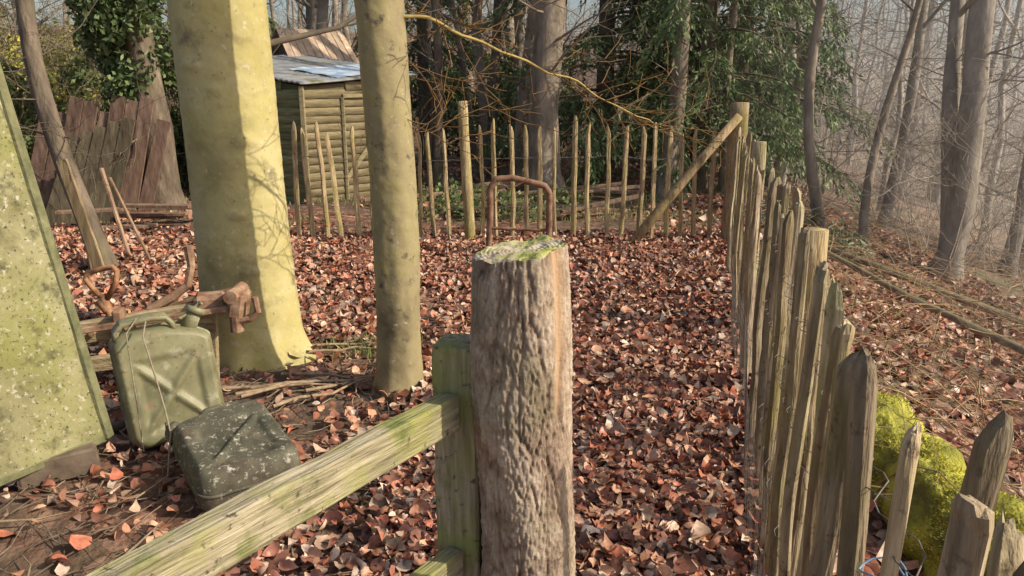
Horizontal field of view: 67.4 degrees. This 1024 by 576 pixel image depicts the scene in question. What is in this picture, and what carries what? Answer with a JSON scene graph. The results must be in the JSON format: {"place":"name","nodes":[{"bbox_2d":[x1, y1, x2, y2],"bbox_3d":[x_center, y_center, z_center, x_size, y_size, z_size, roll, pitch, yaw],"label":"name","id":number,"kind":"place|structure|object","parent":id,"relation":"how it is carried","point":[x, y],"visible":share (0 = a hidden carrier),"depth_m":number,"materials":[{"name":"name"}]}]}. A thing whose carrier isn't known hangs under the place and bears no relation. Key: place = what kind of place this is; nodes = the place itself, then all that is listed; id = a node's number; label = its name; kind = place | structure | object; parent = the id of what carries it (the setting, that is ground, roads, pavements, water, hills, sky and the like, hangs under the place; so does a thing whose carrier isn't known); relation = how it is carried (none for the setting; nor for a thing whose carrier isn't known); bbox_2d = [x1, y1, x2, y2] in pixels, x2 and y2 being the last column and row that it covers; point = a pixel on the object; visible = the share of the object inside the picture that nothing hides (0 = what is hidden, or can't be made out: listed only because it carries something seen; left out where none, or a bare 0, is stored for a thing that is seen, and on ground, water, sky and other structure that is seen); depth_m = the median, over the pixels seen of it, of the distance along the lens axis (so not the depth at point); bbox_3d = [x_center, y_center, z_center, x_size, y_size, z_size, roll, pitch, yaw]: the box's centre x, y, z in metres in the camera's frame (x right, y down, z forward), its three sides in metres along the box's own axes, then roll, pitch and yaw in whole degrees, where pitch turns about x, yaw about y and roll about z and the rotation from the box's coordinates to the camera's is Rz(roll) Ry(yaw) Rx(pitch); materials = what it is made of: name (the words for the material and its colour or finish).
{"place":"outdoors","nodes":[
{"label":"outdoors","id":0,"kind":"place"},
{"bbox_2d":[0,24,1023,575],"bbox_3d":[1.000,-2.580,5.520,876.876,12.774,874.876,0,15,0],"label":"ground","id":1,"kind":"structure","parent":0,"point":[36,556],"depth_m":4.82,"materials":[{"name":"soil"}]},
{"bbox_2d":[0,50,74,185],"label":"laurel bush","id":2,"kind":"object","parent":1,"relation":"on","point":[17,105],"visible":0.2,"depth_m":9.97,"materials":[{"name":"green plant"}]},
{"bbox_2d":[0,6,110,150],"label":"forsythia bush","id":3,"kind":"object","parent":1,"relation":"on","point":[53,79],"visible":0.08,"depth_m":11.38,"materials":[{"name":"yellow plant"}]},
{"bbox_2d":[0,63,113,490],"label":"leaning sheet","id":4,"kind":"object","parent":1,"relation":"on","point":[55,422],"visible":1,"depth_m":3.12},
{"bbox_2d":[0,0,118,267],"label":"bare tree","id":5,"kind":"object","parent":1,"relation":"on","point":[56,137],"visible":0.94,"depth_m":6.27,"materials":[{"name":"brown plant"}]},
{"bbox_2d":[0,2,167,171],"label":"bare tree","id":6,"kind":"object","parent":1,"relation":"on","point":[56,71],"visible":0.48,"depth_m":9.06,"materials":[{"name":"brown plant"}]},
{"bbox_2d":[0,0,175,118],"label":"forsythia bush","id":7,"kind":"object","parent":1,"relation":"on","point":[42,42],"visible":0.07,"depth_m":13.80,"materials":[{"name":"green plant"}]},
{"bbox_2d":[46,117,135,224],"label":"leaning boards","id":8,"kind":"object","parent":1,"relation":"on","point":[112,138],"visible":0.56,"depth_m":8.87,"materials":[{"name":"brown wood"}]},
{"bbox_2d":[31,94,170,218],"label":"leaning boards","id":9,"kind":"object","parent":1,"relation":"on","point":[132,182],"visible":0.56,"depth_m":9.30,"materials":[{"name":"brown wood"}]},
{"bbox_2d":[83,264,119,316],"bbox_3d":[-2.079,0.259,4.120,0.430,0.772,0.100,7,17,25],"label":"handle","id":10,"kind":"object","parent":1,"relation":"on","point":[103,304],"visible":0.56,"depth_m":4.09,"materials":[{"name":"wood"}]},
{"bbox_2d":[56,159,151,274],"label":"wooden stakes","id":11,"kind":"object","parent":1,"relation":"on","point":[94,258],"visible":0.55,"depth_m":6.44,"materials":[{"name":"brown wood"}]},
{"bbox_2d":[47,0,187,211],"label":"ivy tree","id":12,"kind":"object","parent":1,"relation":"on","point":[169,189],"visible":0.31,"depth_m":9.49,"materials":[{"name":"brown plant"}]},
{"bbox_2d":[64,0,163,108],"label":"climbing ivy","id":13,"kind":"object","parent":12,"relation":"attached to","point":[104,19],"visible":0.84,"depth_m":9.17,"materials":[{"name":"green plant"}]},
{"bbox_2d":[55,203,191,229],"bbox_3d":[-4.296,-0.843,8.689,1.482,0.245,0.696,-2,15,-8],"label":"timber pile","id":14,"kind":"object","parent":1,"relation":"on","point":[150,207],"visible":0.74,"depth_m":8.56,"materials":[{"name":"brown wood"}]},
{"bbox_2d":[0,0,285,186],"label":"laurel bush","id":15,"kind":"object","parent":1,"relation":"on","point":[169,80],"visible":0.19,"depth_m":11.31,"materials":[{"name":"green plant"}]},
{"bbox_2d":[125,319,171,498],"bbox_3d":[-1.522,0.477,3.222,0.145,0.578,0.572,-6,16,-21],"label":"old rope","id":16,"kind":"object","parent":1,"relation":"on","point":[158,482],"visible":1,"depth_m":3.27,"materials":[{"name":"beige fabric"}]},
{"bbox_2d":[108,301,224,448],"bbox_3d":[-1.577,0.400,3.530,0.455,0.634,0.269,-8,17,-29],"label":"jerry can","id":17,"kind":"object","parent":1,"relation":"on","point":[182,357],"visible":0.79,"depth_m":3.45,"materials":[{"name":"green paint"}]},
{"bbox_2d":[80,245,260,377],"bbox_3d":[-2.041,0.210,4.009,1.441,0.824,0.304,-3,15,-11],"label":"rusty clamp bench","id":18,"kind":"object","parent":1,"relation":"on","point":[234,301],"visible":0.52,"depth_m":4.01,"materials":[{"name":"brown wood"}]},
{"bbox_2d":[160,0,278,103],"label":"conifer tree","id":19,"kind":"object","parent":1,"relation":"on","point":[271,22],"visible":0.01,"depth_m":16.86,"materials":[{"name":"green plant"}]},
{"bbox_2d":[165,399,301,511],"bbox_3d":[-1.157,0.672,3.179,0.416,0.240,0.594,-10,18,-34],"label":"jerry can","id":20,"kind":"object","parent":1,"relation":"on","point":[224,453],"visible":0.86,"depth_m":3.04,"materials":[{"name":"green paint"}]},
{"bbox_2d":[86,332,482,575],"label":"post and rail fence","id":21,"kind":"object","parent":1,"relation":"on","point":[215,541],"visible":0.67,"depth_m":1.49,"materials":[{"name":"brown wood"}]},
{"bbox_2d":[271,28,358,62],"bbox_3d":[-3.200,-2.916,12.419,1.144,2.404,1.132,-11,19,-36],"label":"wooden hut","id":22,"kind":"object","parent":1,"relation":"on","point":[335,48],"visible":0.27,"depth_m":11.98,"materials":[{"name":"brown wood"}]},
{"bbox_2d":[166,0,474,374],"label":"beech tree","id":23,"kind":"object","parent":1,"relation":"on","point":[223,61],"visible":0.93,"depth_m":4.25,"materials":[{"name":"yellow plant"}]},
{"bbox_2d":[272,55,417,203],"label":"garden shed","id":24,"kind":"structure","parent":1,"relation":"on","point":[308,93],"depth_m":10.38,"materials":[{"name":"brown wood"}]},
{"bbox_2d":[0,236,743,575],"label":"fallen twigs","id":25,"kind":"object","parent":1,"relation":"on","point":[262,388],"visible":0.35,"depth_m":3.66,"materials":[{"name":"brown wood"}]},
{"bbox_2d":[0,0,791,188],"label":"bare undergrowth","id":26,"kind":"object","parent":1,"relation":"on","point":[477,86],"visible":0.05,"depth_m":13.36,"materials":[{"name":"brown plant"}]},
{"bbox_2d":[0,0,793,177],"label":"distant woodland","id":27,"kind":"object","parent":1,"relation":"on","point":[317,13],"visible":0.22,"depth_m":14.83,"materials":[{"name":"green plant"}]},
{"bbox_2d":[319,0,506,186],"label":"bare tree","id":28,"kind":"object","parent":1,"relation":"on","point":[437,173],"visible":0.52,"depth_m":11.74,"materials":[{"name":"brown plant"}]},
{"bbox_2d":[353,0,500,166],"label":"conifer tree","id":29,"kind":"object","parent":1,"relation":"on","point":[421,101],"visible":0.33,"depth_m":14.86,"materials":[{"name":"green plant"}]},
{"bbox_2d":[345,0,527,177],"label":"bare tree","id":30,"kind":"object","parent":1,"relation":"on","point":[495,55],"visible":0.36,"depth_m":13.09,"materials":[{"name":"brown plant"}]},
{"bbox_2d":[364,181,638,213],"bbox_3d":[0.075,-1.304,10.371,3.580,0.190,2.515,6,16,22],"label":"timber pile","id":31,"kind":"object","parent":1,"relation":"on","point":[599,188],"visible":0.32,"depth_m":10.49,"materials":[{"name":"brown wood"}]},
{"bbox_2d":[410,38,594,160],"bbox_3d":[-0.280,-3.854,16.206,4.369,2.716,4.114,0,15,0],"label":"laurel bush","id":32,"kind":"object","parent":1,"relation":"on","point":[504,63],"visible":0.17,"depth_m":15.66,"materials":[{"name":"green plant"}]},
{"bbox_2d":[417,178,593,222],"bbox_3d":[-0.179,-1.018,9.337,2.392,0.586,1.068,0,15,0],"label":"bramble","id":33,"kind":"object","parent":1,"relation":"on","point":[503,198],"visible":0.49,"depth_m":9.25,"materials":[{"name":"green plant"}]},
{"bbox_2d":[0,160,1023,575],"bbox_3d":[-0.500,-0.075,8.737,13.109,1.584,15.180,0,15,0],"label":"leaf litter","id":34,"kind":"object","parent":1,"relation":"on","point":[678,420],"visible":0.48,"depth_m":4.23,"materials":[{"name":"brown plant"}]},
{"bbox_2d":[282,101,749,247],"bbox_3d":[-0.427,-1.049,7.757,5.615,1.637,0.525,0,15,0],"label":"paling fence","id":35,"kind":"object","parent":1,"relation":"on","point":[739,115],"visible":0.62,"depth_m":7.89,"materials":[{"name":"wood"}]},
{"bbox_2d":[486,175,552,245],"bbox_3d":[0.060,-0.644,7.064,0.621,0.791,0.070,1,15,3],"label":"metal hoop","id":36,"kind":"object","parent":1,"relation":"on","point":[545,187],"visible":0.87,"depth_m":7.00,"materials":[{"name":"metal"}]},
{"bbox_2d":[470,235,575,575],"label":"wooden gate post","id":37,"kind":"object","parent":1,"relation":"on","point":[521,363],"visible":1,"depth_m":1.64,"materials":[{"name":"brown wood"}]},
{"bbox_2d":[354,0,762,401],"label":"young tree","id":38,"kind":"object","parent":1,"relation":"on","point":[383,52],"visible":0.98,"depth_m":3.82,"materials":[{"name":"brown plant"}]},
{"bbox_2d":[99,170,1023,490],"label":"grass","id":39,"kind":"structure","parent":1,"relation":"on","point":[365,344],"depth_m":8.75,"materials":[{"name":"green plant"}]},
{"bbox_2d":[505,0,640,187],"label":"bare tree","id":40,"kind":"object","parent":1,"relation":"on","point":[523,99],"visible":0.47,"depth_m":11.74,"materials":[{"name":"brown plant"}]},
{"bbox_2d":[497,0,655,198],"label":"bare tree","id":41,"kind":"object","parent":1,"relation":"on","point":[548,36],"visible":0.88,"depth_m":10.70,"materials":[{"name":"brown plant"}]},
{"bbox_2d":[471,0,760,186],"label":"conifer tree","id":42,"kind":"object","parent":1,"relation":"on","point":[572,105],"visible":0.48,"depth_m":11.89,"materials":[{"name":"green plant"}]},
{"bbox_2d":[581,0,799,198],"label":"bare tree","id":43,"kind":"object","parent":1,"relation":"on","point":[682,70],"visible":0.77,"depth_m":10.59,"materials":[{"name":"grey plant"}]},
{"bbox_2d":[638,0,773,190],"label":"bare tree","id":44,"kind":"object","parent":1,"relation":"on","point":[729,55],"visible":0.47,"depth_m":11.26,"materials":[{"name":"brown plant"}]},
{"bbox_2d":[617,35,816,180],"bbox_3d":[4.126,-3.365,15.846,4.060,3.644,3.228,0,15,0],"label":"holly bush","id":45,"kind":"object","parent":1,"relation":"on","point":[687,153],"visible":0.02,"depth_m":15.43,"materials":[{"name":"green plant"}]},
{"bbox_2d":[566,0,875,227],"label":"conifer tree","id":46,"kind":"object","parent":1,"relation":"on","point":[668,14],"visible":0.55,"depth_m":10.90,"materials":[{"name":"green plant"}]},
{"bbox_2d":[613,0,893,184],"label":"conifer tree","id":47,"kind":"object","parent":1,"relation":"on","point":[832,93],"visible":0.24,"depth_m":12.28,"materials":[{"name":"green plant"}]},
{"bbox_2d":[745,203,872,266],"bbox_3d":[3.391,-0.603,9.444,1.476,0.865,2.362,0,15,0],"label":"bramble","id":48,"kind":"object","parent":1,"relation":"on","point":[847,241],"visible":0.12,"depth_m":8.83,"materials":[{"name":"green plant"}]},
{"bbox_2d":[716,0,910,192],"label":"bare tree","id":49,"kind":"object","parent":1,"relation":"on","point":[802,63],"visible":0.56,"depth_m":11.70,"materials":[{"name":"brown plant"}]},
{"bbox_2d":[716,0,943,232],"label":"bare tree","id":50,"kind":"object","parent":1,"relation":"on","point":[819,7],"visible":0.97,"depth_m":9.59,"materials":[{"name":"brown plant"}]},
{"bbox_2d":[697,0,1023,231],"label":"distant woodland","id":51,"kind":"object","parent":1,"relation":"on","point":[1006,14],"visible":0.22,"depth_m":18.89,"materials":[{"name":"grey plant"}]},
{"bbox_2d":[707,0,1023,248],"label":"bare tree","id":52,"kind":"object","parent":1,"relation":"on","point":[865,203],"visible":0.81,"depth_m":9.36,"materials":[{"name":"brown plant"}]},
{"bbox_2d":[716,0,1023,311],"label":"bare undergrowth","id":53,"kind":"object","parent":1,"relation":"on","point":[979,240],"visible":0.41,"depth_m":11.20,"materials":[{"name":"brown plant"}]},
{"bbox_2d":[727,127,1023,575],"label":"paling fence","id":54,"kind":"object","parent":1,"relation":"on","point":[810,403],"visible":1,"depth_m":1.79,"materials":[{"name":"wood"}]},
{"bbox_2d":[817,0,949,230],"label":"bare tree","id":55,"kind":"object","parent":1,"relation":"on","point":[923,22],"visible":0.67,"depth_m":11.56,"materials":[{"name":"brown plant"}]},
{"bbox_2d":[761,189,1023,503],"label":"dead brush","id":56,"kind":"object","parent":1,"relation":"on","point":[949,296],"visible":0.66,"depth_m":5.93,"materials":[{"name":"brown plant"}]},
{"bbox_2d":[791,0,1023,251],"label":"bare tree","id":57,"kind":"object","parent":1,"relation":"on","point":[957,11],"visible":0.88,"depth_m":8.92,"materials":[{"name":"brown plant"}]},
{"bbox_2d":[827,249,1023,355],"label":"fallen branch","id":58,"kind":"object","parent":1,"relation":"on","point":[1006,342],"visible":0.72,"depth_m":6.54,"materials":[{"name":"brown wood"}]},
{"bbox_2d":[827,244,1023,325],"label":"fallen branch","id":59,"kind":"object","parent":1,"relation":"on","point":[862,261],"visible":0.48,"depth_m":7.92,"materials":[{"name":"brown wood"}]},
{"bbox_2d":[858,0,1023,279],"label":"bare tree","id":60,"kind":"object","parent":1,"relation":"on","point":[1013,237],"visible":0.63,"depth_m":10.52,"materials":[{"name":"brown plant"}]},
{"bbox_2d":[871,391,1023,575],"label":"mossy log","id":61,"kind":"object","parent":1,"relation":"on","point":[928,520],"visible":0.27,"depth_m":2.98,"materials":[{"name":"green plant"}]},
{"bbox_2d":[901,0,1023,281],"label":"bare tree","id":62,"kind":"object","parent":1,"relation":"on","point":[974,78],"visible":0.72,"depth_m":8.79,"materials":[{"name":"brown plant"}]},
{"bbox_2d":[960,14,1023,269],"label":"bare tree","id":63,"kind":"object","parent":1,"relation":"on","point":[1011,145],"visible":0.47,"depth_m":11.33,"materials":[{"name":"grey plant"}]},
{"bbox_2d":[1,0,1023,62],"label":"sky","id":64,"kind":"structure","parent":0,"point":[575,5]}
]}

